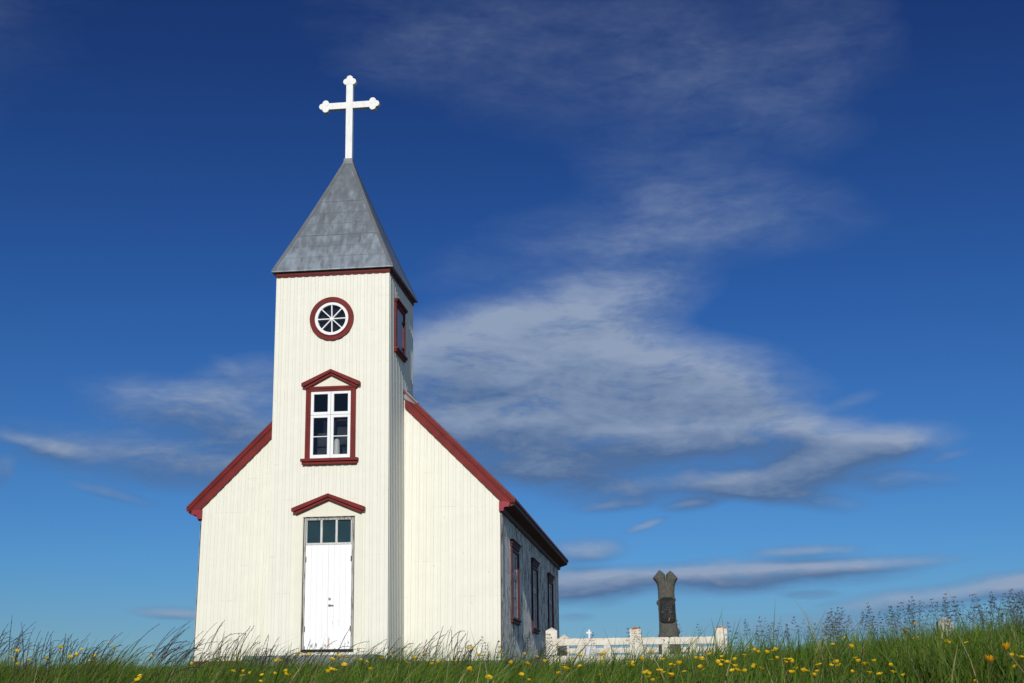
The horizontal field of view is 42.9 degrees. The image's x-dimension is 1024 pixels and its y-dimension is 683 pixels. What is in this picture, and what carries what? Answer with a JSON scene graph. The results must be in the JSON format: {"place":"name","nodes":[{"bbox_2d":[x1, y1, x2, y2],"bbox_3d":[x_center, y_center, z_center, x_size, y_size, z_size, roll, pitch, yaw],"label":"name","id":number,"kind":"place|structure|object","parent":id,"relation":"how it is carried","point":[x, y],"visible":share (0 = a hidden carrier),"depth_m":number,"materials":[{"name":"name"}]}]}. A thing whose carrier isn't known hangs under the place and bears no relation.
{"place":"outdoors","nodes":[
{"label":"outdoors","id":0,"kind":"place"},
{"bbox_2d":[0,591,1023,682],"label":"meadow grass","id":1,"kind":"structure","parent":0,"point":[925,660],"depth_m":3.94,"materials":[{"name":"green plant"}]},
{"bbox_2d":[1000,642,1023,672],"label":"hawkbit","id":2,"kind":"object","parent":1,"relation":"on","point":[1005,646],"visible":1,"depth_m":2.92,"materials":[{"name":"yellow plant"}]},
{"bbox_2d":[0,0,1023,667],"label":"sky","id":3,"kind":"structure","parent":0,"point":[727,296],"materials":[{"name":"blue"}]},
{"bbox_3d":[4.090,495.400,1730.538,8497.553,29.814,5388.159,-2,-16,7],"label":"ground","id":4,"kind":"structure","parent":0,"visible":0},
{"bbox_2d":[0,620,568,682],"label":"bent seed grass","id":5,"kind":"structure","parent":4,"relation":"on","point":[166,652],"depth_m":5.08,"materials":[{"name":"green plant"}]},
{"bbox_2d":[186,75,568,667],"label":"church","id":6,"kind":"structure","parent":4,"relation":"on","point":[395,511],"depth_m":33.65,"materials":[{"name":"white wood"}]},
{"bbox_2d":[304,545,328,649],"bbox_3d":[-4.780,6.240,31.901,0.609,2.512,0.072,-2,-16,7],"label":"door leaf","id":7,"kind":"structure","parent":6,"relation":"in","point":[317,556],"depth_m":31.88,"materials":[{"name":"white paint"}]},
{"bbox_2d":[306,519,351,544],"bbox_3d":[-4.523,4.717,32.297,1.158,0.620,0.066,-2,-16,7],"label":"transom window","id":8,"kind":"structure","parent":6,"relation":"in","point":[323,532],"depth_m":32.32,"materials":[{"name":"white wood"}]},
{"bbox_2d":[300,369,360,464],"bbox_3d":[-4.568,1.954,33.201,1.521,2.442,0.620,-2,-16,7],"label":"front window","id":9,"kind":"structure","parent":6,"relation":"in","point":[331,382],"depth_m":33.08,"materials":[{"name":"white paint"}]},
{"bbox_2d":[310,297,353,340],"bbox_3d":[-4.651,-0.577,33.779,1.160,1.160,0.215,-2,-16,7],"label":"round window","id":10,"kind":"structure","parent":6,"relation":"in","point":[331,318],"depth_m":33.78,"materials":[{"name":"white paint"}]},
{"bbox_2d":[334,438,339,453],"bbox_3d":[-4.420,2.770,32.934,0.171,0.690,0.170,-2,-16,7],"label":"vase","id":11,"kind":"object","parent":6,"relation":"in","point":[336,446],"visible":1,"depth_m":32.91,"materials":[{"name":"ceramic"}]},
{"bbox_2d":[327,544,351,648],"bbox_3d":[-4.206,6.211,31.814,0.609,2.512,0.105,-2,-16,7],"label":"door leaf","id":12,"kind":"structure","parent":6,"relation":"in","point":[340,556],"depth_m":31.81,"materials":[{"name":"white paint"}]},
{"bbox_2d":[394,297,407,362],"bbox_3d":[-2.963,-0.292,34.692,0.150,1.450,1.260,-2,-16,7],"label":"tower side window","id":13,"kind":"structure","parent":6,"relation":"in","point":[400,310],"depth_m":34.66,"materials":[{"name":"red wood"}]},
{"bbox_2d":[510,539,521,625],"bbox_3d":[0.091,6.598,35.655,0.160,2.200,1.720,-2,-16,7],"label":"side window","id":14,"kind":"structure","parent":6,"relation":"in","point":[515,546],"depth_m":35.84,"materials":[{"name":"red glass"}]},
{"bbox_2d":[531,558,539,633],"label":"side window","id":15,"kind":"structure","parent":6,"relation":"in","point":[534,563],"depth_m":40.33,"materials":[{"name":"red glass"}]},
{"bbox_2d":[547,572,554,628],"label":"side window","id":16,"kind":"structure","parent":6,"relation":"in","point":[550,577],"depth_m":45.11,"materials":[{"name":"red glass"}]},
{"bbox_2d":[586,630,595,654],"bbox_3d":[1.659,6.506,27.501,0.234,0.846,0.090,-2,-16,7],"label":"grave marker","id":17,"kind":"object","parent":4,"relation":"on","point":[588,650],"visible":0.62,"depth_m":27.46,"materials":[{"name":"white paint"}]},
{"bbox_2d":[546,625,727,664],"bbox_3d":[2.635,6.433,27.110,3.572,0.861,2.979,-2,-16,7],"label":"concrete fence","id":18,"kind":"object","parent":4,"relation":"on","point":[553,633],"visible":0.34,"depth_m":25.81,"materials":[{"name":"white concrete"}]},
{"bbox_2d":[653,570,681,653],"bbox_3d":[3.261,5.735,27.352,0.561,1.877,0.361,-2,-16,7],"label":"monument","id":19,"kind":"object","parent":4,"relation":"on","point":[665,602],"visible":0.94,"depth_m":27.24,"materials":[{"name":"stone"}]},
{"bbox_2d":[455,590,1023,679],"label":"meadow panicle grass","id":20,"kind":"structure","parent":4,"relation":"on","point":[973,615],"depth_m":4.74,"materials":[{"name":"green plant"}]},
{"bbox_2d":[936,618,953,635],"bbox_3d":[6.200,4.555,18.541,0.246,1.235,0.200,-2,-16,7],"label":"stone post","id":21,"kind":"object","parent":4,"relation":"on","point":[951,624],"visible":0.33,"depth_m":18.60,"materials":[{"name":"grey stone"}]},
{"bbox_2d":[983,654,995,682],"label":"hawkbit","id":22,"kind":"object","parent":4,"relation":"on","point":[990,659],"visible":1,"depth_m":2.86,"materials":[{"name":"yellow plant"}]}
]}

